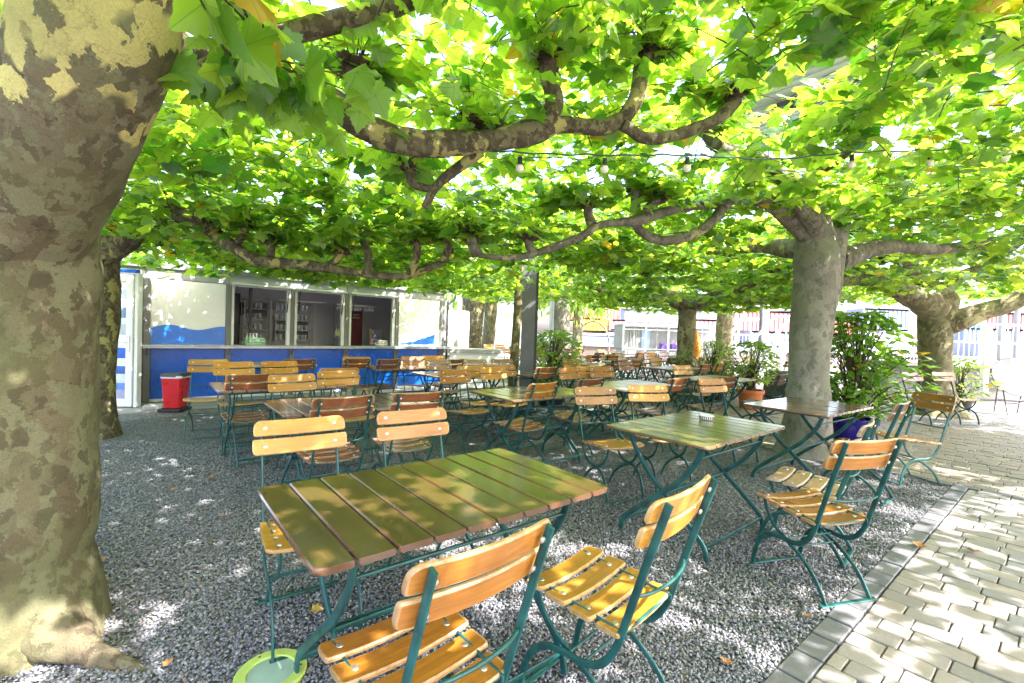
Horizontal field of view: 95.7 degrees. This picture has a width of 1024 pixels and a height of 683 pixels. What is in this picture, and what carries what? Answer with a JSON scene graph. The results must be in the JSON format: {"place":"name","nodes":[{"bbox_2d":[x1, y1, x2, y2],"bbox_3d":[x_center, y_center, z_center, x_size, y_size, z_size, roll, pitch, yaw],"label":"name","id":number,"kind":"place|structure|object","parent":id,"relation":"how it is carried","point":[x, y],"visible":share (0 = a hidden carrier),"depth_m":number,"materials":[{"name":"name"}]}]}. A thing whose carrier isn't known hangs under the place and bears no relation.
{"place":"outdoors","nodes":[
{"label":"outdoors","id":0,"kind":"place"},
{"bbox_2d":[118,391,476,420],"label":"terrace gravel","id":1,"kind":"structure","parent":0,"point":[138,416],"depth_m":6.94,"materials":[{"name":"grey gravel"}]},
{"bbox_2d":[157,372,191,411],"bbox_3d":[-5.159,0.767,7.103,0.320,0.575,0.345,2,1,-8],"label":"litter bin","id":2,"kind":"object","parent":1,"relation":"on","point":[175,388],"visible":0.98,"depth_m":7.00,"materials":[{"name":"red plastic"}]},
{"bbox_2d":[117,382,507,414],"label":"pavement","id":3,"kind":"structure","parent":0,"point":[193,405],"depth_m":8.50,"materials":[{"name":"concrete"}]},
{"bbox_2d":[121,260,455,402],"bbox_3d":[-4.821,-0.145,9.833,7.228,2.295,2.660,1,2,-40],"label":"kiosk","id":4,"kind":"object","parent":3,"relation":"on","point":[186,319],"visible":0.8,"depth_m":9.27,"materials":[{"name":"blue metal"}]},
{"bbox_2d":[116,269,142,406],"bbox_3d":[-6.238,-0.057,7.102,0.990,2.110,0.146,2,1,-4],"label":"glazed door","id":5,"kind":"structure","parent":4,"relation":"attached to","point":[128,374],"depth_m":7.10,"materials":[{"name":"white glass"}]},
{"bbox_2d":[351,307,362,344],"bbox_3d":[-3.744,-0.230,10.925,0.440,1.150,0.018,1,2,-40],"label":"banner","id":6,"kind":"object","parent":4,"relation":"attached to","point":[356,326],"visible":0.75,"depth_m":10.98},
{"bbox_2d":[445,310,469,364],"bbox_3d":[-1.525,0.104,12.884,0.593,1.900,0.545,2,1,0],"label":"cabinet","id":7,"kind":"object","parent":3,"relation":"on","point":[458,329],"visible":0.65,"depth_m":12.63,"materials":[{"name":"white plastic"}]},
{"bbox_2d":[448,347,499,387],"bbox_3d":[-0.947,0.640,11.417,1.226,0.930,0.680,2,1,-6],"label":"service box","id":8,"kind":"object","parent":3,"relation":"on","point":[488,355],"visible":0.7,"depth_m":11.11,"materials":[{"name":"plastic"}]},
{"bbox_2d":[0,395,950,682],"bbox_3d":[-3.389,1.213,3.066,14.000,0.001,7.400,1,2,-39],"label":"gravel","id":9,"kind":"structure","parent":0,"point":[164,431],"depth_m":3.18,"materials":[{"name":"grey gravel"}]},
{"bbox_2d":[183,359,228,438],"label":"folding chair","id":10,"kind":"object","parent":9,"relation":"on","point":[198,369],"visible":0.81,"depth_m":5.84,"materials":[{"name":"brown wood"}]},
{"bbox_2d":[213,361,261,444],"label":"folding chair","id":11,"kind":"object","parent":9,"relation":"on","point":[217,372],"visible":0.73,"depth_m":5.62,"materials":[{"name":"brown wood"}]},
{"bbox_2d":[220,373,276,466],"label":"folding chair","id":12,"kind":"object","parent":9,"relation":"on","point":[252,416],"visible":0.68,"depth_m":4.52,"materials":[{"name":"brown wood"}]},
{"bbox_2d":[233,648,306,682],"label":"ground lamp","id":13,"kind":"object","parent":9,"relation":"in","point":[259,668],"visible":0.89,"depth_m":1.83,"materials":[{"name":"plastic"}]},
{"bbox_2d":[209,379,347,467],"bbox_3d":[-2.449,0.819,4.870,1.184,0.751,0.750,1,2,-39],"label":"folding table","id":14,"kind":"object","parent":9,"relation":"on","point":[217,387],"visible":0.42,"depth_m":4.60,"materials":[{"name":"brown wood"}]},
{"bbox_2d":[261,361,305,438],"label":"folding chair","id":15,"kind":"object","parent":9,"relation":"on","point":[293,370],"visible":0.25,"depth_m":6.03,"materials":[{"name":"brown wood"}]},
{"bbox_2d":[268,373,329,479],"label":"folding chair","id":16,"kind":"object","parent":9,"relation":"on","point":[309,385],"visible":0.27,"depth_m":4.51,"materials":[{"name":"brown wood"}]},
{"bbox_2d":[252,415,362,663],"bbox_3d":[-0.970,0.853,2.211,0.445,0.891,0.598,1,2,-34],"label":"folding chair","id":17,"kind":"object","parent":9,"relation":"on","point":[274,540],"visible":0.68,"depth_m":2.32,"materials":[{"name":"brown wood"}]},
{"bbox_2d":[99,81,534,439],"bbox_3d":[-3.854,-0.730,5.830,8.575,3.913,8.957,2,1,0],"label":"plane tree","id":18,"kind":"object","parent":9,"relation":"on","point":[138,227],"visible":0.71,"depth_m":4.89,"materials":[{"name":"green plant"}]},
{"bbox_2d":[295,394,373,481],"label":"folding chair","id":19,"kind":"object","parent":9,"relation":"on","point":[348,451],"visible":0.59,"depth_m":3.32,"materials":[{"name":"brown wood"}]},
{"bbox_2d":[320,368,367,454],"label":"folding chair","id":20,"kind":"object","parent":9,"relation":"on","point":[339,369],"visible":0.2,"depth_m":5.30,"materials":[{"name":"brown wood"}]},
{"bbox_2d":[262,393,428,483],"bbox_3d":[-1.361,0.877,3.870,1.184,0.751,0.750,1,2,-39],"label":"folding table","id":21,"kind":"object","parent":9,"relation":"on","point":[294,408],"visible":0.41,"depth_m":3.71,"materials":[{"name":"brown wood"}]},
{"bbox_2d":[317,370,374,466],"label":"folding chair","id":22,"kind":"object","parent":9,"relation":"on","point":[353,381],"visible":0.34,"depth_m":4.96,"materials":[{"name":"brown wood"}]},
{"bbox_2d":[333,358,369,395],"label":"folding chair","id":23,"kind":"object","parent":9,"relation":"on","point":[356,360],"visible":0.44,"depth_m":7.11,"materials":[{"name":"brown wood"}]},
{"bbox_2d":[360,358,400,415],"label":"folding chair","id":24,"kind":"object","parent":9,"relation":"on","point":[391,362],"visible":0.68,"depth_m":7.30,"materials":[{"name":"brown wood"}]},
{"bbox_2d":[368,365,438,393],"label":"folding table","id":25,"kind":"object","parent":9,"relation":"on","point":[404,368],"visible":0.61,"depth_m":7.37,"materials":[{"name":"brown wood"}]},
{"bbox_2d":[370,391,444,468],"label":"folding chair","id":26,"kind":"object","parent":9,"relation":"on","point":[406,445],"visible":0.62,"depth_m":3.68,"materials":[{"name":"brown wood"}]},
{"bbox_2d":[401,356,433,392],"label":"folding chair","id":27,"kind":"object","parent":9,"relation":"on","point":[404,359],"visible":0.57,"depth_m":7.99,"materials":[{"name":"brown wood"}]},
{"bbox_2d":[376,407,474,569],"bbox_3d":[-0.470,0.862,2.581,0.445,0.891,0.598,1,2,-34],"label":"folding chair","id":28,"kind":"object","parent":9,"relation":"on","point":[439,428],"visible":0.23,"depth_m":2.76,"materials":[{"name":"orange wood"}]},
{"bbox_2d":[257,448,607,682],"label":"folding table","id":29,"kind":"object","parent":9,"relation":"on","point":[332,524],"visible":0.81,"depth_m":1.68,"materials":[{"name":"green wood"}]},
{"bbox_2d":[318,518,554,682],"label":"folding chair","id":30,"kind":"object","parent":9,"relation":"on","point":[524,551],"visible":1,"depth_m":1.22,"materials":[{"name":"brown wood"}]},
{"bbox_2d":[424,360,459,421],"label":"folding chair","id":31,"kind":"object","parent":9,"relation":"on","point":[435,365],"visible":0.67,"depth_m":7.34,"materials":[{"name":"brown wood"}]},
{"bbox_2d":[411,371,495,425],"bbox_3d":[-0.779,0.835,6.770,1.184,0.751,0.750,1,2,-39],"label":"folding table","id":32,"kind":"object","parent":9,"relation":"on","point":[433,374],"visible":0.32,"depth_m":6.67,"materials":[{"name":"brown wood"}]},
{"bbox_2d":[439,369,490,453],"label":"folding chair","id":33,"kind":"object","parent":9,"relation":"on","point":[470,410],"visible":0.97,"depth_m":5.54,"materials":[{"name":"brown wood"}]},
{"bbox_2d":[457,366,497,439],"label":"folding chair","id":34,"kind":"object","parent":9,"relation":"on","point":[474,374],"visible":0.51,"depth_m":6.28,"materials":[{"name":"brown wood"}]},
{"bbox_2d":[0,0,995,680],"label":"plane tree","id":35,"kind":"object","parent":9,"relation":"on","point":[86,86],"visible":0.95,"depth_m":2.00,"materials":[{"name":"green plant"}]},
{"bbox_2d":[480,367,527,441],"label":"folding chair","id":36,"kind":"object","parent":9,"relation":"on","point":[502,376],"visible":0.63,"depth_m":6.16,"materials":[{"name":"brown wood"}]},
{"bbox_2d":[487,365,525,434],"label":"folding chair","id":37,"kind":"object","parent":9,"relation":"on","point":[511,373],"visible":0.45,"depth_m":6.64,"materials":[{"name":"brown wood"}]},
{"bbox_2d":[302,171,720,386],"bbox_3d":[0.052,-0.531,8.512,7.684,3.669,7.805,2,1,0],"label":"plane tree","id":38,"kind":"object","parent":9,"relation":"on","point":[511,282],"visible":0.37,"depth_m":7.38,"materials":[{"name":"green plant"}]},
{"bbox_2d":[493,381,558,460],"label":"folding chair","id":39,"kind":"object","parent":9,"relation":"on","point":[520,425],"visible":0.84,"depth_m":4.64,"materials":[{"name":"brown wood"}]},
{"bbox_2d":[517,257,539,412],"bbox_3d":[0.309,-0.483,8.111,0.412,3.400,0.300,2,1,0],"label":"steel post","id":40,"kind":"object","parent":9,"relation":"on","point":[529,321],"visible":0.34,"depth_m":8.04,"materials":[{"name":"grey metal"}]},
{"bbox_2d":[469,387,588,463],"bbox_3d":[0.219,0.908,4.940,1.184,0.751,0.750,1,2,-39],"label":"folding table","id":41,"kind":"object","parent":9,"relation":"on","point":[515,395],"visible":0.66,"depth_m":4.80,"materials":[{"name":"green wood"}]},
{"bbox_2d":[518,367,557,426],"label":"folding chair","id":42,"kind":"object","parent":9,"relation":"on","point":[542,370],"visible":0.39,"depth_m":6.65,"materials":[{"name":"brown wood"}]},
{"bbox_2d":[506,370,575,421],"bbox_3d":[0.471,0.865,7.370,1.184,0.751,0.750,1,2,-39],"label":"folding table","id":43,"kind":"object","parent":9,"relation":"on","point":[527,373],"visible":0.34,"depth_m":7.27,"materials":[{"name":"green wood"}]},
{"bbox_2d":[535,329,585,405],"bbox_3d":[0.836,0.492,8.918,1.242,1.454,1.328,2,1,0],"label":"potted shrub","id":44,"kind":"object","parent":9,"relation":"on","point":[552,358],"visible":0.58,"depth_m":8.78,"materials":[{"name":"green plant"}]},
{"bbox_2d":[541,378,604,459],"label":"folding chair","id":45,"kind":"object","parent":9,"relation":"on","point":[564,415],"visible":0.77,"depth_m":5.25,"materials":[{"name":"brown wood"}]},
{"bbox_2d":[558,367,605,437],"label":"folding chair","id":46,"kind":"object","parent":9,"relation":"on","point":[577,375],"visible":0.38,"depth_m":6.59,"materials":[{"name":"brown wood"}]},
{"bbox_2d":[574,386,644,503],"bbox_3d":[0.853,0.874,4.114,0.445,0.891,0.598,2,1,-21],"label":"folding chair","id":47,"kind":"object","parent":9,"relation":"on","point":[617,444],"visible":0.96,"depth_m":4.20,"materials":[{"name":"brown wood"}]},
{"bbox_2d":[589,366,629,432],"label":"folding chair","id":48,"kind":"object","parent":9,"relation":"on","point":[598,372],"visible":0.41,"depth_m":7.02,"materials":[{"name":"brown wood"}]},
{"bbox_2d":[518,474,718,682],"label":"folding chair","id":49,"kind":"object","parent":9,"relation":"on","point":[673,515],"visible":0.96,"depth_m":1.66,"materials":[{"name":"brown wood"}]},
{"bbox_2d":[586,380,668,450],"bbox_3d":[1.519,0.929,6.020,1.184,0.751,0.750,1,2,-39],"label":"folding table","id":50,"kind":"object","parent":9,"relation":"on","point":[621,386],"visible":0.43,"depth_m":5.94,"materials":[{"name":"green wood"}]},
{"bbox_2d":[627,385,692,491],"bbox_3d":[1.405,0.886,4.433,0.445,0.891,0.598,2,1,-13],"label":"folding chair","id":51,"kind":"object","parent":9,"relation":"on","point":[662,397],"visible":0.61,"depth_m":4.62,"materials":[{"name":"brown wood"}]},
{"bbox_2d":[630,377,690,451],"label":"folding chair","id":52,"kind":"object","parent":9,"relation":"on","point":[672,386],"visible":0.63,"depth_m":5.70,"materials":[{"name":"brown wood"}]},
{"bbox_2d":[606,411,784,561],"bbox_3d":[1.331,0.979,3.357,1.184,0.751,0.750,1,2,-40],"label":"folding table","id":53,"kind":"object","parent":9,"relation":"on","point":[689,429],"visible":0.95,"depth_m":3.22,"materials":[{"name":"green wood"}]},
{"bbox_2d":[684,376,738,415],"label":"folding chair","id":54,"kind":"object","parent":9,"relation":"on","point":[733,379],"visible":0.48,"depth_m":6.19,"materials":[{"name":"brown wood"}]},
{"bbox_2d":[400,0,1023,460],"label":"plane tree","id":55,"kind":"object","parent":9,"relation":"on","point":[816,214],"visible":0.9,"depth_m":4.37,"materials":[{"name":"green plant"}]},
{"bbox_2d":[488,147,1009,173],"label":"string lights","id":56,"kind":"object","parent":55,"relation":"hanging from","point":[687,166],"visible":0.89,"depth_m":3.26,"materials":[{"name":"black plastic"}]},
{"bbox_2d":[697,378,759,465],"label":"folding chair","id":57,"kind":"object","parent":9,"relation":"on","point":[714,389],"visible":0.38,"depth_m":5.56,"materials":[{"name":"brown wood"}]},
{"bbox_2d":[743,397,873,491],"bbox_3d":[2.964,1.007,4.652,1.184,0.751,0.750,1,2,-37],"label":"folding table","id":58,"kind":"object","parent":9,"relation":"on","point":[820,410],"visible":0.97,"depth_m":4.54,"materials":[{"name":"green wood"}]},
{"bbox_2d":[756,418,879,567],"bbox_3d":[2.034,0.936,3.096,0.598,0.891,0.445,3,2,44],"label":"folding chair","id":59,"kind":"object","parent":9,"relation":"on","point":[798,479],"visible":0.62,"depth_m":3.09,"materials":[{"name":"brown wood"}]},
{"bbox_2d":[749,438,902,608],"bbox_3d":[1.742,0.935,2.627,0.445,0.891,0.598,1,1,-15],"label":"folding chair","id":60,"kind":"object","parent":9,"relation":"on","point":[813,515],"visible":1,"depth_m":2.51,"materials":[{"name":"brown wood"}]},
{"bbox_2d":[822,400,914,505],"bbox_3d":[3.194,0.952,4.202,0.445,0.891,0.598,1,2,-38],"label":"folding chair","id":61,"kind":"object","parent":9,"relation":"on","point":[893,418],"visible":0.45,"depth_m":4.06,"materials":[{"name":"brown wood"}]},
{"bbox_2d":[866,391,956,485],"bbox_3d":[4.078,0.970,4.747,0.598,0.891,0.445,2,1,-7],"label":"folding chair","id":62,"kind":"object","parent":9,"relation":"on","point":[918,395],"visible":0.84,"depth_m":4.69,"materials":[{"name":"brown wood"}]},
{"bbox_2d":[121,0,1023,346],"label":"sky","id":63,"kind":"structure","parent":0,"point":[542,324],"materials":[{"name":"white"}]},
{"bbox_2d":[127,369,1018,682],"bbox_3d":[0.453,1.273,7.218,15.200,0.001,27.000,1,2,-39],"label":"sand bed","id":64,"kind":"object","parent":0,"point":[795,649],"depth_m":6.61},
{"bbox_2d":[562,405,1023,682],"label":"kerb","id":65,"kind":"structure","parent":64,"relation":"on","point":[809,657],"depth_m":2.52,"materials":[{"name":"stone"}]},
{"bbox_2d":[444,356,1023,435],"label":"light gravel","id":66,"kind":"structure","parent":0,"point":[998,420],"depth_m":9.32,"materials":[{"name":"beige gravel"}]},
{"bbox_2d":[494,297,521,358],"bbox_3d":[-0.249,-0.663,22.991,1.900,3.090,1.700,2,1,0],"label":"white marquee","id":67,"kind":"object","parent":66,"relation":"on","point":[503,334],"visible":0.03,"depth_m":22.24,"materials":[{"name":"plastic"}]},
{"bbox_2d":[465,197,670,363],"bbox_3d":[1.306,-1.299,15.330,8.069,5.039,8.118,2,1,0],"label":"plane tree","id":68,"kind":"object","parent":66,"relation":"on","point":[561,318],"visible":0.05,"depth_m":15.70,"materials":[{"name":"plant"}]},
{"bbox_2d":[545,267,624,357],"bbox_3d":[3.096,-2.494,23.987,6.698,7.063,6.656,2,1,0],"label":"tree","id":69,"kind":"object","parent":66,"relation":"on","point":[577,317],"visible":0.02,"depth_m":23.80,"materials":[{"name":"green plant"}]},
{"bbox_2d":[570,332,613,344],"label":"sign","id":70,"kind":"object","parent":66,"relation":"on","point":[596,338],"visible":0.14,"depth_m":52.51,"materials":[{"name":"white plastic"}]},
{"bbox_2d":[613,323,715,359],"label":"pavilion","id":71,"kind":"structure","parent":66,"relation":"on","point":[659,338],"depth_m":19.87,"materials":[{"name":"white metal"}]},
{"bbox_2d":[622,325,714,352],"bbox_3d":[6.396,-0.086,18.998,3.760,1.055,0.070,2,1,0],"label":"railing","id":72,"kind":"object","parent":71,"relation":"attached to","point":[668,330],"visible":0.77,"depth_m":18.97,"materials":[{"name":"grey metal"}]},
{"bbox_2d":[622,264,776,374],"bbox_3d":[7.094,-0.862,16.162,7.358,4.474,7.206,2,1,0],"label":"plane tree","id":73,"kind":"object","parent":66,"relation":"on","point":[724,324],"depth_m":16.26,"materials":[{"name":"brown plant"}]},
{"bbox_2d":[444,340,1023,366],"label":"quay wall","id":74,"kind":"structure","parent":66,"relation":"on","point":[590,349],"depth_m":26.76,"materials":[{"name":"brick"}]},
{"bbox_2d":[709,333,916,363],"bbox_3d":[14.593,0.443,22.004,11.270,1.325,0.070,2,1,0],"label":"railing","id":75,"kind":"object","parent":66,"relation":"on","point":[769,337],"visible":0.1,"depth_m":21.98,"materials":[{"name":"white metal"}]},
{"bbox_2d":[668,34,1004,143],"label":"hall roof","id":76,"kind":"structure","parent":66,"relation":"on","point":[819,73],"depth_m":10.19,"materials":[{"name":"grey metal"}]},
{"bbox_2d":[672,193,1023,418],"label":"plane tree","id":77,"kind":"object","parent":66,"relation":"on","point":[914,284],"visible":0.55,"depth_m":8.88,"materials":[{"name":"green plant"}]},
{"bbox_2d":[864,359,1023,401],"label":"terrace wall","id":78,"kind":"structure","parent":66,"relation":"on","point":[990,391],"depth_m":12.17,"materials":[{"name":"concrete"}]},
{"bbox_2d":[931,372,979,424],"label":"folding chair","id":79,"kind":"object","parent":66,"relation":"on","point":[950,378],"visible":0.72,"depth_m":8.63,"materials":[{"name":"brown wood"}]},
{"bbox_2d":[953,357,1004,411],"bbox_3d":[9.619,0.916,9.942,1.139,1.156,1.100,2,1,0],"label":"potted shrub","id":80,"kind":"object","parent":66,"relation":"on","point":[961,394],"visible":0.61,"depth_m":9.77,"materials":[{"name":"green plant"}]},
{"bbox_2d":[953,323,1023,395],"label":"railing","id":81,"kind":"object","parent":66,"relation":"on","point":[986,342],"visible":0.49,"depth_m":11.34,"materials":[{"name":"white metal"}]},
{"bbox_2d":[996,296,1005,360],"bbox_3d":[14.231,-0.526,13.482,0.320,4.200,0.320,2,1,0],"label":"pole","id":82,"kind":"object","parent":66,"relation":"on","point":[1002,319],"visible":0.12,"depth_m":13.44,"materials":[{"name":"grey metal"}]},
{"bbox_2d":[991,358,1023,415],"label":"round folding table","id":83,"kind":"object","parent":66,"relation":"on","point":[1009,372],"visible":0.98,"depth_m":9.64,"materials":[{"name":"grey laminate"}]},
{"bbox_2d":[444,331,1023,358],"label":"ground","id":84,"kind":"structure","parent":0,"point":[911,349],"depth_m":80.94,"materials":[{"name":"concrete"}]},
{"bbox_2d":[369,182,563,347],"bbox_3d":[-1.072,-1.706,15.413,7.991,5.662,7.900,2,1,0],"label":"plane tree","id":85,"kind":"object","parent":84,"relation":"on","point":[475,309],"depth_m":15.17,"materials":[{"name":"brown plant"}]},
{"bbox_2d":[407,245,565,348],"bbox_3d":[-1.082,-1.940,19.566,9.482,5.955,8.969,2,1,0],"label":"plane tree","id":86,"kind":"object","parent":84,"relation":"on","point":[489,327],"depth_m":17.79,"materials":[{"name":"brown plant"}]},
{"bbox_2d":[611,308,702,330],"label":"warehouse","id":87,"kind":"structure","parent":84,"relation":"on","point":[632,316],"depth_m":72.92,"materials":[{"name":"grey metal"}]},
{"bbox_2d":[538,210,869,396],"bbox_3d":[4.058,-0.528,10.871,8.001,3.832,7.417,2,1,0],"label":"plane tree","id":88,"kind":"object","parent":84,"relation":"on","point":[687,305],"visible":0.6,"depth_m":10.00,"materials":[{"name":"green plant"}]},
{"bbox_2d":[739,331,788,346],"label":"freight container","id":89,"kind":"object","parent":84,"relation":"on","point":[746,337],"visible":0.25,"depth_m":48.77,"materials":[{"name":"white metal"}]},
{"bbox_2d":[732,311,789,331],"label":"freight container","id":90,"kind":"object","parent":89,"relation":"on","point":[776,324],"visible":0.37,"depth_m":50.70,"materials":[{"name":"white metal"}]},
{"bbox_2d":[643,0,1023,98],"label":"plane tree","id":91,"kind":"object","parent":84,"relation":"on","point":[897,9],"visible":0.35,"depth_m":2.62,"materials":[{"name":"green plant"}]},
{"bbox_2d":[776,309,913,352],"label":"warehouse","id":92,"kind":"structure","parent":84,"relation":"on","point":[884,335],"depth_m":72.96,"materials":[{"name":"grey metal"}]},
{"bbox_2d":[847,308,909,331],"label":"freight container","id":93,"kind":"object","parent":84,"relation":"on","point":[901,316],"visible":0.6,"depth_m":50.67,"materials":[{"name":"white metal"}]},
{"bbox_2d":[877,77,1023,247],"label":"plane tree","id":94,"kind":"object","parent":84,"relation":"on","point":[968,175],"visible":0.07,"depth_m":5.00,"materials":[{"name":"green plant"}]},
{"bbox_2d":[953,311,1023,357],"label":"warehouse","id":95,"kind":"structure","parent":84,"relation":"on","point":[971,351],"depth_m":73.27,"materials":[{"name":"grey metal"}]},
{"bbox_2d":[954,328,1022,342],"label":"freight container","id":96,"kind":"object","parent":84,"relation":"on","point":[972,334],"visible":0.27,"depth_m":48.71,"materials":[{"name":"white metal"}]},
{"bbox_2d":[497,370,1023,497],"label":"path","id":97,"kind":"structure","parent":0,"point":[991,461],"depth_m":6.16,"materials":[{"name":"stone"}]},
{"bbox_2d":[672,365,710,413],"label":"folding chair","id":98,"kind":"object","parent":97,"relation":"on","point":[682,370],"visible":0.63,"depth_m":8.04,"materials":[{"name":"brown wood"}]},
{"bbox_2d":[666,339,744,401],"bbox_3d":[4.536,0.621,10.286,1.766,1.389,1.884,2,1,-16],"label":"potted shrub","id":99,"kind":"object","parent":97,"relation":"on","point":[713,361],"visible":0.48,"depth_m":10.14,"materials":[{"name":"green plant"}]},
{"bbox_2d":[674,375,755,418],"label":"folding table","id":100,"kind":"object","parent":97,"relation":"on","point":[740,380],"visible":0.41,"depth_m":7.40,"materials":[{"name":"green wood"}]},
{"bbox_2d":[713,340,782,409],"bbox_3d":[4.805,0.649,9.282,1.321,1.393,1.300,2,1,0],"label":"potted shrub","id":101,"kind":"object","parent":97,"relation":"on","point":[749,391],"visible":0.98,"depth_m":9.21,"materials":[{"name":"green plant"}]},
{"bbox_2d":[740,374,787,434],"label":"folding chair","id":102,"kind":"object","parent":97,"relation":"on","point":[778,380],"visible":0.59,"depth_m":6.90,"materials":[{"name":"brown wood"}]},
{"bbox_2d":[782,307,944,440],"bbox_3d":[4.679,0.468,6.318,1.600,1.873,1.608,2,1,0],"label":"potted shrub","id":103,"kind":"object","parent":97,"relation":"on","point":[854,389],"visible":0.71,"depth_m":6.16,"materials":[{"name":"green plant"}]},
{"bbox_2d":[900,372,949,425],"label":"folding chair","id":104,"kind":"object","parent":97,"relation":"on","point":[918,378],"visible":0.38,"depth_m":8.41,"materials":[{"name":"brown wood"}]},
{"bbox_2d":[745,315,789,376],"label":"staircase","id":105,"kind":"structure","parent":0,"point":[782,349],"depth_m":15.15,"materials":[{"name":"white metal"}]},
{"bbox_2d":[763,370,787,398],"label":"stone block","id":106,"kind":"structure","parent":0,"point":[768,389],"depth_m":10.96,"materials":[{"name":"grey stone"}]},
{"bbox_2d":[810,490,1023,682],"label":"paving","id":107,"kind":"structure","parent":0,"point":[891,638],"depth_m":2.40,"materials":[{"name":"stone"}]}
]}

